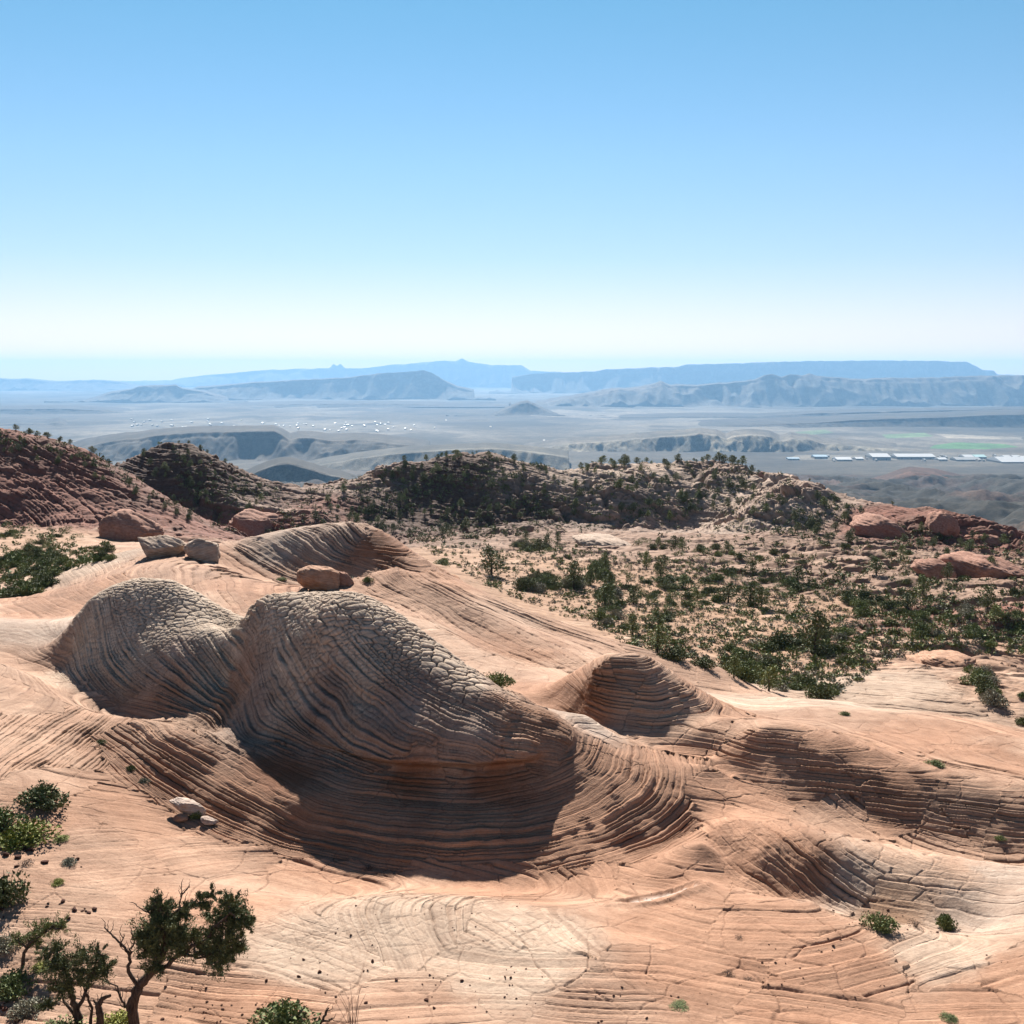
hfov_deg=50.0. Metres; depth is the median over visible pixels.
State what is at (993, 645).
shrub
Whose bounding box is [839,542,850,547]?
shrub
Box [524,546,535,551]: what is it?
shrub
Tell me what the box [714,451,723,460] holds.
juniper tree
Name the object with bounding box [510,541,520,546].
shrub
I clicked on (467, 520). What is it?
juniper tree
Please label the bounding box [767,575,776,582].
shrub
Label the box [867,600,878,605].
shrub
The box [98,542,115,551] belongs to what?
shrub
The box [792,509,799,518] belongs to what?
juniper tree
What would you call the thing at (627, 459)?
juniper tree
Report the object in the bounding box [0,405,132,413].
hill
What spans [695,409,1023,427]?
hill
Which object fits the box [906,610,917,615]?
shrub
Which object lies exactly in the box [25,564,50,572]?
shrub
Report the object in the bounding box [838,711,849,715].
shrub
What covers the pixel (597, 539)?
boulder
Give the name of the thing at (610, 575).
juniper tree
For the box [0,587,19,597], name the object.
shrub
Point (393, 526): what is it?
juniper tree
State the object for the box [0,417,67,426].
hill
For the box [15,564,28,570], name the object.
shrub
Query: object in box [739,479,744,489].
juniper tree
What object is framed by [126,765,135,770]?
shrub
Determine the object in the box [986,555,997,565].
juniper tree
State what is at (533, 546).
shrub
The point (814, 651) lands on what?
shrub
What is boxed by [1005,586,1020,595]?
shrub
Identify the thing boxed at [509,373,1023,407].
mountain ridge
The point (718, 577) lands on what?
shrub
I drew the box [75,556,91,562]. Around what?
shrub
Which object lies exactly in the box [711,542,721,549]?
shrub
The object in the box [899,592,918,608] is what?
shrub
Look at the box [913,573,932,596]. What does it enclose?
juniper tree
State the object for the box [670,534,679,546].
juniper tree
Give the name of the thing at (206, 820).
slab rock
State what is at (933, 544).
juniper tree
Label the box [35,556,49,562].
shrub
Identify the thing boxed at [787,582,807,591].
shrub
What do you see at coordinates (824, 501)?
juniper tree
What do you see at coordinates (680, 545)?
juniper tree
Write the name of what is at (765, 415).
hill
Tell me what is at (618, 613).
shrub
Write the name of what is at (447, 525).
juniper tree
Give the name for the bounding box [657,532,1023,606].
ledge scrub
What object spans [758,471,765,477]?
boulder
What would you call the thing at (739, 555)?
shrub
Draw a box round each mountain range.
[0,378,140,390]
[121,358,553,387]
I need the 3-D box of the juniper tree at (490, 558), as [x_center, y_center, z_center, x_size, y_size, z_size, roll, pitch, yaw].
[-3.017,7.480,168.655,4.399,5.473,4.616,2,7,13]
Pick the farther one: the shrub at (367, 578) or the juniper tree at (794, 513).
the juniper tree at (794, 513)
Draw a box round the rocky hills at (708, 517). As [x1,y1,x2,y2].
[207,451,1023,557]
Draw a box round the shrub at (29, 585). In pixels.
[21,582,33,587]
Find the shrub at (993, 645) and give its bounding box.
[979,641,998,647]
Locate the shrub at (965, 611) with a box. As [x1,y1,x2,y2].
[958,608,971,616]
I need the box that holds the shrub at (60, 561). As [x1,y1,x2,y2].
[52,556,68,564]
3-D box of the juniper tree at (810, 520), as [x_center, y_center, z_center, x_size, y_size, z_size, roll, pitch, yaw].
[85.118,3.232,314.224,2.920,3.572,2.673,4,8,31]
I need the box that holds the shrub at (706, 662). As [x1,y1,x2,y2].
[689,656,718,668]
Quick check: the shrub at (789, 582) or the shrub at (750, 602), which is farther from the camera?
the shrub at (789, 582)
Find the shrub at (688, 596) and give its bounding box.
[679,591,694,599]
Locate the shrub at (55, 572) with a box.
[44,568,63,575]
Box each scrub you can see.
[0,429,1023,555]
[0,523,108,597]
[421,539,1023,695]
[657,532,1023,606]
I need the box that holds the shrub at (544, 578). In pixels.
[539,576,553,581]
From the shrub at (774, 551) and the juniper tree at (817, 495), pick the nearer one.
the shrub at (774, 551)
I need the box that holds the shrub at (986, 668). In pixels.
[968,663,997,678]
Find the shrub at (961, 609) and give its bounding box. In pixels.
[957,606,976,613]
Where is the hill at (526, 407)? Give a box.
[446,400,602,415]
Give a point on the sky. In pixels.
(189, 188)
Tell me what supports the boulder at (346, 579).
on the slickrock ground
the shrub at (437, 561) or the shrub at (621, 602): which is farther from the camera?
the shrub at (437, 561)
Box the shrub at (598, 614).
[587,609,611,619]
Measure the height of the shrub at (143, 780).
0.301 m
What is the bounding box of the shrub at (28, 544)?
[21,542,34,549]
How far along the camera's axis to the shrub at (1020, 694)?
90.71 m
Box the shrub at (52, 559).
[47,555,65,563]
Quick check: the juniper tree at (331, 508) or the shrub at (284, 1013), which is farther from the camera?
the juniper tree at (331, 508)
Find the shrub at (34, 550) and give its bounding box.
[28,547,43,554]
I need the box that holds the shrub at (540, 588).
[530,583,546,592]
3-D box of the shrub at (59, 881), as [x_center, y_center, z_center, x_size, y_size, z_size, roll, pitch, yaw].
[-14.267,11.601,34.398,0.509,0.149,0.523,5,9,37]
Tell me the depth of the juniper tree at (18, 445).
275.81 m
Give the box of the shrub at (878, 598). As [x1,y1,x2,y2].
[871,594,886,601]
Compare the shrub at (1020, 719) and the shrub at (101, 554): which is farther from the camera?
the shrub at (101, 554)
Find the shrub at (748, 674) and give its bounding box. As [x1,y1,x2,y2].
[725,660,762,681]
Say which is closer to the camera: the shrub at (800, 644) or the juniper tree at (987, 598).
the shrub at (800, 644)
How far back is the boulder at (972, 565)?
169.92 m
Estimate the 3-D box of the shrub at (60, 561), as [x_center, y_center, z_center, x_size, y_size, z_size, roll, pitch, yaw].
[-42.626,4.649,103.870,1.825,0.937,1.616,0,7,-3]
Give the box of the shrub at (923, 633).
[910,628,930,637]
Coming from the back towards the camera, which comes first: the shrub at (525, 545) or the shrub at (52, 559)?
the shrub at (525, 545)
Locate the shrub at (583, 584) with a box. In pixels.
[568,576,587,588]
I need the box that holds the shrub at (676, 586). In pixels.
[667,583,679,589]
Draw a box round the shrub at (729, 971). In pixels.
[723,969,735,976]
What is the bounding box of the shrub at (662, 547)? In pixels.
[659,544,667,549]
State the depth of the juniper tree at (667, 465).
392.85 m
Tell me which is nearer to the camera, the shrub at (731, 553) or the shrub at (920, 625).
the shrub at (920, 625)
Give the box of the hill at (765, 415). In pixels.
[597,406,1023,417]
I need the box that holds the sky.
[0,0,1023,380]
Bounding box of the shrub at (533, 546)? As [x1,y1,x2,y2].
[528,543,540,550]
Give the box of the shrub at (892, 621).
[885,618,898,626]
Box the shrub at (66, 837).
[52,834,69,844]
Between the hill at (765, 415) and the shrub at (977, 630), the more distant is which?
the hill at (765, 415)
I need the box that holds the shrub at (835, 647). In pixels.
[822,643,853,653]
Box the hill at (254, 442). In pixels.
[71,425,430,460]
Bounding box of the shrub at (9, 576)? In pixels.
[4,573,25,578]
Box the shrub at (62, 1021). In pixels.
[38,1013,88,1023]
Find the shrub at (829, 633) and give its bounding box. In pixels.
[804,627,833,638]
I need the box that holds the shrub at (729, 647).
[723,643,737,650]
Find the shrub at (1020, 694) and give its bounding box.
[1017,692,1023,698]
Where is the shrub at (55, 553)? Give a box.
[47,550,66,557]
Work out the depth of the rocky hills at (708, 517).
356.78 m
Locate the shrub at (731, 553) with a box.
[728,550,736,555]
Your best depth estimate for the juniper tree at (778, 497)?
325.92 m
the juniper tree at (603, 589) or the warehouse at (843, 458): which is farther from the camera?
the warehouse at (843, 458)
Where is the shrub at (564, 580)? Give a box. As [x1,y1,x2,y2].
[561,577,570,587]
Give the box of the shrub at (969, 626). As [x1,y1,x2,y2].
[962,621,981,630]
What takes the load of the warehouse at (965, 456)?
on the valley floor
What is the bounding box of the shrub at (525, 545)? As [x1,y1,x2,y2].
[522,541,532,548]
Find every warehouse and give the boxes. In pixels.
[786,457,799,459]
[811,455,827,458]
[832,457,852,460]
[853,457,863,459]
[865,453,890,459]
[890,454,935,458]
[934,457,947,460]
[949,457,980,460]
[958,455,973,456]
[973,455,986,458]
[986,457,1023,462]
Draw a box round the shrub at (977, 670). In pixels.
[971,667,991,676]
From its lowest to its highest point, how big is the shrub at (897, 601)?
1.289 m
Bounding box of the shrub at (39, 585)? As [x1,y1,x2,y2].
[34,583,45,587]
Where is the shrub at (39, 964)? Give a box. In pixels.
[29,961,50,972]
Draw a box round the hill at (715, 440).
[524,427,941,451]
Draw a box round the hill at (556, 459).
[307,443,569,470]
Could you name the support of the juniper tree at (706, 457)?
on the rocky hills at (708, 517)
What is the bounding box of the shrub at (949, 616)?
[942,613,955,619]
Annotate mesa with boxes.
[44,385,247,402]
[193,370,495,399]
[489,360,1008,393]
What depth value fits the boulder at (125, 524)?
186.91 m
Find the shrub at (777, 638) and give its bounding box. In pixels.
[767,631,801,649]
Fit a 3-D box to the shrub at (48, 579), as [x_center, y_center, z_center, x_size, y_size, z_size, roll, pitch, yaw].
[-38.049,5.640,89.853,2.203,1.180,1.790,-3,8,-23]
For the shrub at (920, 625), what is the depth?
125.09 m
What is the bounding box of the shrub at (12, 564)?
[5,560,19,567]
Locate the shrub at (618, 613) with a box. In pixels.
[608,608,625,619]
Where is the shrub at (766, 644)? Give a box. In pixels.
[760,640,781,650]
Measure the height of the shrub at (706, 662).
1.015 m
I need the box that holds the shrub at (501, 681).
[483,670,515,686]
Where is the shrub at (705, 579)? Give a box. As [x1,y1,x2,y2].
[698,577,712,582]
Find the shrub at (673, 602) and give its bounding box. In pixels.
[666,600,677,606]
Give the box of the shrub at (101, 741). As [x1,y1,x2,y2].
[96,738,106,744]
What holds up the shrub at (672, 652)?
on the slickrock ground
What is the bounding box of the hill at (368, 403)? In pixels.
[230,400,504,407]
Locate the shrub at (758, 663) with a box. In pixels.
[744,655,763,670]
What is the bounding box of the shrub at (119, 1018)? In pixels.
[93,1008,139,1023]
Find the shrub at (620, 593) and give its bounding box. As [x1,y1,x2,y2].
[613,588,623,596]
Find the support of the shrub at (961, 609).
on the slickrock ground
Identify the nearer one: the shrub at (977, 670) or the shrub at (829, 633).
the shrub at (977, 670)
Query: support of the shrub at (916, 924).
on the slickrock ground
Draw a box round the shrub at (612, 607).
[606,603,622,610]
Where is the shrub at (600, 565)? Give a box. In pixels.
[593,562,606,570]
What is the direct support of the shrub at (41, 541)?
on the slickrock ground
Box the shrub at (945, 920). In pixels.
[935,914,957,930]
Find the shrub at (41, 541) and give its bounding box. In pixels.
[34,538,46,544]
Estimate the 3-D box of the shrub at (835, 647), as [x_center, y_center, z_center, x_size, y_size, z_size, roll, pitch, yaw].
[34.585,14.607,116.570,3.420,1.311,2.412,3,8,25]
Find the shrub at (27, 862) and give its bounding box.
[18,858,33,867]
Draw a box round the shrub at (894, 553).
[888,550,896,555]
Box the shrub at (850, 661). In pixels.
[846,658,856,665]
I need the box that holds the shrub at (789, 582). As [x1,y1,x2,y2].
[780,576,797,586]
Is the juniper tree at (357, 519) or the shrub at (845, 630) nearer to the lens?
the shrub at (845, 630)
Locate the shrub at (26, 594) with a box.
[19,589,35,595]
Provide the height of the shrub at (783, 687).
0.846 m
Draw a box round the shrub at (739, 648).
[730,646,746,652]
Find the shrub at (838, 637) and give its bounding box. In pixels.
[830,632,850,642]
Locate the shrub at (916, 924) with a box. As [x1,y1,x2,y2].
[906,918,924,930]
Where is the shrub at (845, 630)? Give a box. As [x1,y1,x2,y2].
[831,625,855,635]
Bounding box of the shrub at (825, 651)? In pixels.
[817,646,837,657]
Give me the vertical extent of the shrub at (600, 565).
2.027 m
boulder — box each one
[98,509,163,540]
[137,535,185,558]
[183,538,220,562]
[228,509,278,536]
[296,565,339,590]
[338,571,353,585]
[572,533,632,546]
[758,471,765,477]
[849,512,906,538]
[904,650,976,667]
[910,558,956,580]
[925,511,959,537]
[938,551,1023,578]
[964,534,1000,546]
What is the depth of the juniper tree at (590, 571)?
168.66 m
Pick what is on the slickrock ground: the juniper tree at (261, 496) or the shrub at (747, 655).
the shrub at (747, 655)
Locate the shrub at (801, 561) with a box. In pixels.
[794,559,809,563]
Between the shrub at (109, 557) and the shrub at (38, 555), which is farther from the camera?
the shrub at (38, 555)
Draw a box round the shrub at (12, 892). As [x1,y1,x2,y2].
[0,869,31,911]
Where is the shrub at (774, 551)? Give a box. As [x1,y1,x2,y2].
[768,547,781,554]
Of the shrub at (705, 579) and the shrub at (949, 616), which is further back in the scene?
the shrub at (705, 579)
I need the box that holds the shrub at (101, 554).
[92,549,107,559]
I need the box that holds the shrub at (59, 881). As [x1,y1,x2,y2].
[49,878,65,886]
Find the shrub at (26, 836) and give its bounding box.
[0,816,63,853]
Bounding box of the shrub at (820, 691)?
[803,681,835,699]
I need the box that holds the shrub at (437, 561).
[433,558,447,563]
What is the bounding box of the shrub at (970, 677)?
[958,672,981,685]
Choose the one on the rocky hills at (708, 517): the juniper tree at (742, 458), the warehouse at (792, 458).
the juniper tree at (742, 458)
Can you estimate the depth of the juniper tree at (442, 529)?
282.83 m
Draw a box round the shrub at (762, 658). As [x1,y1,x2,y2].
[754,653,771,660]
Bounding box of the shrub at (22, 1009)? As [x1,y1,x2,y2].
[4,995,60,1020]
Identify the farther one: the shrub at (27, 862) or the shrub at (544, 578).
the shrub at (544, 578)
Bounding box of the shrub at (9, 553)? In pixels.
[4,550,23,557]
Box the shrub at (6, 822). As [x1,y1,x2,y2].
[0,803,29,831]
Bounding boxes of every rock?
[169,797,205,815]
[173,813,187,821]
[200,816,218,824]
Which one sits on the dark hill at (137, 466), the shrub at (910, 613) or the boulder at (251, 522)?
the boulder at (251, 522)
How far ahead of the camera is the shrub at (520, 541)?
236.84 m
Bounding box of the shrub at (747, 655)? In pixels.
[739,653,754,660]
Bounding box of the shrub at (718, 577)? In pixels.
[706,573,724,580]
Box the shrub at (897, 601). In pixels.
[891,599,905,605]
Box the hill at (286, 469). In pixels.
[245,457,358,482]
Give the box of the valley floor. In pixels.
[0,387,1023,531]
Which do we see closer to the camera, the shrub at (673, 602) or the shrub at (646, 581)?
the shrub at (673, 602)
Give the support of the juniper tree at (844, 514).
on the rocky hills at (708, 517)
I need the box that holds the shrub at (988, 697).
[978,687,1009,707]
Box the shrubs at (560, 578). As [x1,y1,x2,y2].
[0,520,1020,630]
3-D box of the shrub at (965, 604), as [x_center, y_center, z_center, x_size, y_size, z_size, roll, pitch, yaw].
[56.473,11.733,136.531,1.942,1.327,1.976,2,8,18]
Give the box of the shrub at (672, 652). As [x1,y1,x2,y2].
[656,642,689,661]
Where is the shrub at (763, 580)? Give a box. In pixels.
[758,577,768,583]
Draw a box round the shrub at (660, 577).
[654,575,666,582]
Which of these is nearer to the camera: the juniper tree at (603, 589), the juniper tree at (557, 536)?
the juniper tree at (603, 589)
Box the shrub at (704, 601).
[698,600,710,604]
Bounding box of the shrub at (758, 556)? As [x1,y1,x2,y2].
[754,555,764,558]
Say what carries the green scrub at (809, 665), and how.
on the slickrock ground
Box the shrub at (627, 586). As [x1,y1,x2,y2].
[621,583,632,589]
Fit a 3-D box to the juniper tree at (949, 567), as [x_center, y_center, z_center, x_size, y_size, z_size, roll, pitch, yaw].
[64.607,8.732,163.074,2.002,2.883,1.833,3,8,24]
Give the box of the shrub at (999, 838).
[993,835,1007,840]
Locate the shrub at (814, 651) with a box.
[809,647,821,655]
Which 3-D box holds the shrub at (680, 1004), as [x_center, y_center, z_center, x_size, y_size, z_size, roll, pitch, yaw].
[4.202,12.396,27.562,0.584,0.106,0.690,1,7,11]
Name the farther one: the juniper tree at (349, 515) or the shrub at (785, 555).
the juniper tree at (349, 515)
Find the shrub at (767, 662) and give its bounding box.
[757,653,790,671]
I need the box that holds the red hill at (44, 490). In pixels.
[0,428,247,540]
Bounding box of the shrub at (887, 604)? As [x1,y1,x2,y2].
[878,600,897,608]
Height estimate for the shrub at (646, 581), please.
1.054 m
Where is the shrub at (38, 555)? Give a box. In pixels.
[31,553,44,557]
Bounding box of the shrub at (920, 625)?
[910,620,932,632]
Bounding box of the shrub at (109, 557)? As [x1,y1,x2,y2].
[102,553,117,560]
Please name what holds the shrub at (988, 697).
on the slickrock ground
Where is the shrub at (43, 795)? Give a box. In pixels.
[13,779,70,812]
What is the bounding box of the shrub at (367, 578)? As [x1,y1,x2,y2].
[362,575,373,582]
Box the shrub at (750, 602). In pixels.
[744,599,757,606]
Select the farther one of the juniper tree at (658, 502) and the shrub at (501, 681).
the juniper tree at (658, 502)
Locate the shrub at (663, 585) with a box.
[657,579,673,589]
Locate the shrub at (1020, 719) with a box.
[1014,716,1023,725]
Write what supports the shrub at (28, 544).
on the slickrock ground
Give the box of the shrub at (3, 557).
[0,554,9,562]
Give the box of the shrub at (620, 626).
[617,623,631,628]
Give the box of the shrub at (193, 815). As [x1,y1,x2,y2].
[188,811,201,819]
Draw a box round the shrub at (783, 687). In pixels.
[771,682,790,691]
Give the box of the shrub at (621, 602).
[611,599,626,606]
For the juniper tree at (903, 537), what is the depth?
253.06 m
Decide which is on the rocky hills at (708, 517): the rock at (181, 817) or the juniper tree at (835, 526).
the juniper tree at (835, 526)
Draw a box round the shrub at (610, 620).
[598,616,615,625]
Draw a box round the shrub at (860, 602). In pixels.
[849,599,869,606]
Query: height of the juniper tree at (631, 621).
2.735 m
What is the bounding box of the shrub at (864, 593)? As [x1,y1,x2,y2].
[857,589,872,599]
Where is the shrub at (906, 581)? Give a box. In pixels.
[903,578,913,584]
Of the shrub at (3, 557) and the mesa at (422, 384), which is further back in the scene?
the mesa at (422, 384)
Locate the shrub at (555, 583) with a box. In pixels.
[539,576,561,589]
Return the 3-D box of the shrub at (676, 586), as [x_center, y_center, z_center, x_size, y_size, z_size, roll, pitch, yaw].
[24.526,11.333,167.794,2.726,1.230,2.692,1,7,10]
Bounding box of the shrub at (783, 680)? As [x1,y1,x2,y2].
[767,678,787,685]
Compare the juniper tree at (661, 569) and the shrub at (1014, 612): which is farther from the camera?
the juniper tree at (661, 569)
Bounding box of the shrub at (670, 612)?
[662,611,676,617]
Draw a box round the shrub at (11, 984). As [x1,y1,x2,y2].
[0,965,37,1001]
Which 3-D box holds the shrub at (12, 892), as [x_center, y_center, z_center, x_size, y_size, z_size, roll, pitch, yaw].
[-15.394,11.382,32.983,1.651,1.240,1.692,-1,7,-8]
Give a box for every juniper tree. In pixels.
[6,910,70,966]
[15,443,22,451]
[32,931,117,1023]
[87,446,97,451]
[101,879,255,1023]
[188,479,194,487]
[257,493,264,501]
[310,510,319,519]
[327,503,334,510]
[345,512,353,520]
[353,513,360,522]
[367,505,375,513]
[374,515,380,522]
[389,470,395,478]
[391,523,396,530]
[395,510,402,518]
[409,470,415,479]
[419,471,428,481]
[433,463,442,472]
[438,525,447,535]
[442,522,449,530]
[453,450,462,457]
[457,497,464,507]
[459,517,470,529]
[475,508,481,517]
[480,543,506,573]
[488,478,495,488]
[495,502,501,509]
[511,453,517,462]
[521,530,529,538]
[534,538,546,549]
[534,568,542,577]
[543,532,551,544]
[547,508,554,515]
[554,532,561,541]
[564,559,584,589]
[570,508,578,515]
[572,479,579,487]
[576,487,582,495]
[583,565,597,585]
[586,559,602,574]
[594,582,618,604]
[598,455,607,462]
[598,551,611,569]
[599,582,613,597]
[601,572,616,584]
[607,579,619,590]
[614,479,623,486]
[618,502,625,511]
[621,612,640,634]
[623,456,630,463]
[625,583,643,603]
[628,501,637,510]
[640,550,651,565]
[641,623,672,652]
[646,497,652,506]
[652,610,664,625]
[653,558,668,574]
[654,536,661,544]
[657,498,662,506]
[662,554,668,563]
[664,461,670,468]
[664,575,676,584]
[666,511,672,521]
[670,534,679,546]
[672,472,679,480]
[674,453,681,460]
[677,538,686,550]
[677,574,689,587]
[686,502,692,510]
[691,587,701,599]
[702,454,710,460]
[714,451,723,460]
[718,581,739,602]
[719,454,727,462]
[723,541,729,549]
[725,478,731,488]
[725,654,742,677]
[730,455,736,462]
[737,455,746,464]
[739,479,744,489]
[741,581,757,602]
[747,465,755,474]
[748,561,756,572]
[749,505,757,515]
[753,584,771,606]
[758,664,783,690]
[762,502,769,511]
[765,492,771,497]
[776,494,781,501]
[787,565,808,581]
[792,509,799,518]
[793,521,800,531]
[793,607,832,651]
[806,517,813,527]
[813,522,822,532]
[814,490,822,499]
[819,496,828,506]
[830,521,838,529]
[841,511,848,521]
[845,530,853,542]
[864,555,886,574]
[896,544,907,553]
[899,533,908,543]
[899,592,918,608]
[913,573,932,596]
[919,521,924,532]
[929,537,935,546]
[936,532,942,539]
[940,562,953,578]
[957,536,965,546]
[962,538,974,550]
[972,672,996,694]
[977,586,997,610]
[984,603,1007,622]
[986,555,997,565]
[999,533,1009,544]
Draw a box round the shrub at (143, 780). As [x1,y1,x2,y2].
[138,777,150,784]
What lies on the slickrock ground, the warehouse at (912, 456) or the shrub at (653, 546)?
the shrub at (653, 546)
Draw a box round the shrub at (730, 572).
[723,569,736,575]
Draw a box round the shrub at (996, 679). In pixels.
[982,672,1001,685]
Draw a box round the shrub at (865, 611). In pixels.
[849,604,871,617]
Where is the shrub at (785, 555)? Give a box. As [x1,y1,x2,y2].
[780,553,789,557]
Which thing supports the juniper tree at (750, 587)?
on the slickrock ground
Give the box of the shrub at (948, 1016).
[938,1010,957,1023]
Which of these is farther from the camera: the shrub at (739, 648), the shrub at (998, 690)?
the shrub at (739, 648)
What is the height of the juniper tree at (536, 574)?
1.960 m
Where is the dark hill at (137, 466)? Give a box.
[114,442,304,519]
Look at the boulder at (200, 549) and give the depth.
88.08 m
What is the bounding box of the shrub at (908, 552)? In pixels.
[903,549,913,554]
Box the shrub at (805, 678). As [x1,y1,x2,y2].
[792,672,817,685]
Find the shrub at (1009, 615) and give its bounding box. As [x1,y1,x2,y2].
[999,612,1012,619]
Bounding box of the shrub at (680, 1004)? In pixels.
[669,999,690,1011]
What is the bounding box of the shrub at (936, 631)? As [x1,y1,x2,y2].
[930,629,943,635]
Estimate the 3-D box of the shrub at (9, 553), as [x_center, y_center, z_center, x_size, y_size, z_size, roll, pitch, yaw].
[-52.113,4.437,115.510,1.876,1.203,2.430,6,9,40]
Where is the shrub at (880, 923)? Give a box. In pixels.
[859,909,901,934]
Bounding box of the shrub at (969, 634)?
[961,629,982,638]
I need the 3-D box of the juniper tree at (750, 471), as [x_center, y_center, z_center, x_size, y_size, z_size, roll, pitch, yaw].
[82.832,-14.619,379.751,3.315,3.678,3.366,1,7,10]
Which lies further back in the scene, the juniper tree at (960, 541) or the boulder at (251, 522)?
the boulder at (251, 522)
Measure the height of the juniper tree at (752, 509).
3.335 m
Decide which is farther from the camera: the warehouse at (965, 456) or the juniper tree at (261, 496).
the warehouse at (965, 456)
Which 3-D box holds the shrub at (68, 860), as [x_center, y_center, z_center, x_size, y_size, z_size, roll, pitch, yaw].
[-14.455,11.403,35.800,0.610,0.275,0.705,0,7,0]
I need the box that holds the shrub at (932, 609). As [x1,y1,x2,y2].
[925,605,936,611]
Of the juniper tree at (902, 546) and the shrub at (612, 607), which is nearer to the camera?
the shrub at (612, 607)
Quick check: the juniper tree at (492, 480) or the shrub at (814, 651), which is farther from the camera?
the juniper tree at (492, 480)
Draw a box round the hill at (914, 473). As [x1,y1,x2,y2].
[871,467,963,479]
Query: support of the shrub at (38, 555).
on the slickrock ground
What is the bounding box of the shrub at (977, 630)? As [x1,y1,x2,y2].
[971,628,984,634]
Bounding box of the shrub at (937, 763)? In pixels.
[923,759,944,767]
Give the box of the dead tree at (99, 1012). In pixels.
[92,993,110,1023]
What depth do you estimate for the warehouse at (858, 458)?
7300.40 m
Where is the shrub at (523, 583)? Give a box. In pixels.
[511,575,537,589]
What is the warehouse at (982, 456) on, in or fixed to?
on the valley floor
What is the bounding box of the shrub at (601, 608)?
[595,605,608,611]
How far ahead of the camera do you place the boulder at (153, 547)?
89.07 m
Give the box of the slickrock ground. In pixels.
[0,521,1023,1023]
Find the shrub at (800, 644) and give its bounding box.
[794,639,813,648]
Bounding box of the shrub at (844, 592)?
[838,590,855,597]
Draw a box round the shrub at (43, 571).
[38,568,60,576]
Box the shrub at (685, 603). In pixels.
[680,600,689,606]
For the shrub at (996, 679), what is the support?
on the slickrock ground
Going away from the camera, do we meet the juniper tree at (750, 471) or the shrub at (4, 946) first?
the shrub at (4, 946)
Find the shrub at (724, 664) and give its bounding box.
[719,659,746,670]
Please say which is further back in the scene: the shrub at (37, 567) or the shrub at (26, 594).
the shrub at (37, 567)
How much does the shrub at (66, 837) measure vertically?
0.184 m
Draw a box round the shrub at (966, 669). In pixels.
[962,664,977,673]
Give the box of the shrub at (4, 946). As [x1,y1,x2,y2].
[0,931,20,956]
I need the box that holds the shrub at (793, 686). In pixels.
[787,682,803,690]
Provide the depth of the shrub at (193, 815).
42.78 m
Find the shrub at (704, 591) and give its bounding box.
[699,590,710,595]
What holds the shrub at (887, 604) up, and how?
on the slickrock ground
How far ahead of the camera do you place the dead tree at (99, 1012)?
26.73 m
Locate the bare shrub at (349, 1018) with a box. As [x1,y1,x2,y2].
[335,986,365,1023]
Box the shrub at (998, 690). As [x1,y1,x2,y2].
[976,684,1002,696]
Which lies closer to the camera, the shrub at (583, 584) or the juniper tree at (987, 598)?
the juniper tree at (987, 598)
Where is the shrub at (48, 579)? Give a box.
[33,574,60,585]
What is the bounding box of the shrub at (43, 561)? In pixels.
[34,559,51,564]
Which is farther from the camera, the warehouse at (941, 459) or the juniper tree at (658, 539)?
the warehouse at (941, 459)
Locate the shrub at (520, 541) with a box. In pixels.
[516,538,528,544]
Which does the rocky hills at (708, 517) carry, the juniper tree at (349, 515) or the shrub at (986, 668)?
the juniper tree at (349, 515)
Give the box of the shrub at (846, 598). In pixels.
[840,594,861,603]
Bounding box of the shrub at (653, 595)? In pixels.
[645,593,657,598]
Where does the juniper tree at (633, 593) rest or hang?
on the slickrock ground
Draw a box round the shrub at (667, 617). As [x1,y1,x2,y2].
[663,614,673,621]
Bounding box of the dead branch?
[320,1006,343,1023]
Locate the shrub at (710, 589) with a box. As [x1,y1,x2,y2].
[701,586,718,592]
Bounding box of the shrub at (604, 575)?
[599,571,615,580]
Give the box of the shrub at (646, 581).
[641,578,652,583]
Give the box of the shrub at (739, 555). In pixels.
[733,552,744,558]
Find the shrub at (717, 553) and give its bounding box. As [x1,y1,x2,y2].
[714,551,722,556]
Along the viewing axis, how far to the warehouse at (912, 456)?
7380.78 m
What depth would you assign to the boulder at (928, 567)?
168.23 m
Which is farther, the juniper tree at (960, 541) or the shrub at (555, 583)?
the juniper tree at (960, 541)
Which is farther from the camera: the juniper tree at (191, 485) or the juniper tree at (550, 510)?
the juniper tree at (191, 485)
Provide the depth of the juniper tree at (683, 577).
168.28 m
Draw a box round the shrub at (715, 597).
[710,592,726,602]
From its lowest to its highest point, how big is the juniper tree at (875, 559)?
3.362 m
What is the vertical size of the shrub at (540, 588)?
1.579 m
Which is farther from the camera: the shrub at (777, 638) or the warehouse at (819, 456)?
the warehouse at (819, 456)
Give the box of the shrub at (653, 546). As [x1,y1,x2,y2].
[646,543,657,549]
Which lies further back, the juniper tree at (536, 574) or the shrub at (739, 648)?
the juniper tree at (536, 574)
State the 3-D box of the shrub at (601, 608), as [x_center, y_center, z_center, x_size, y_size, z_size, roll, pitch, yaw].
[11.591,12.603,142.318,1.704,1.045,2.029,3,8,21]
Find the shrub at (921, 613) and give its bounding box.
[912,610,931,618]
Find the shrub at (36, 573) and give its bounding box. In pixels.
[30,567,45,576]
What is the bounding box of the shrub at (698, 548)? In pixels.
[693,546,703,551]
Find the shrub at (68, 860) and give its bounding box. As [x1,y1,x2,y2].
[59,857,77,867]
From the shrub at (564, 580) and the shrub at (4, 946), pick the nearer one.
the shrub at (4, 946)
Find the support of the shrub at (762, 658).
on the slickrock ground
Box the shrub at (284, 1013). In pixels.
[247,995,321,1023]
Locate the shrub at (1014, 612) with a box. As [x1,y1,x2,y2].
[1008,607,1023,617]
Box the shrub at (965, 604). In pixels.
[959,602,973,608]

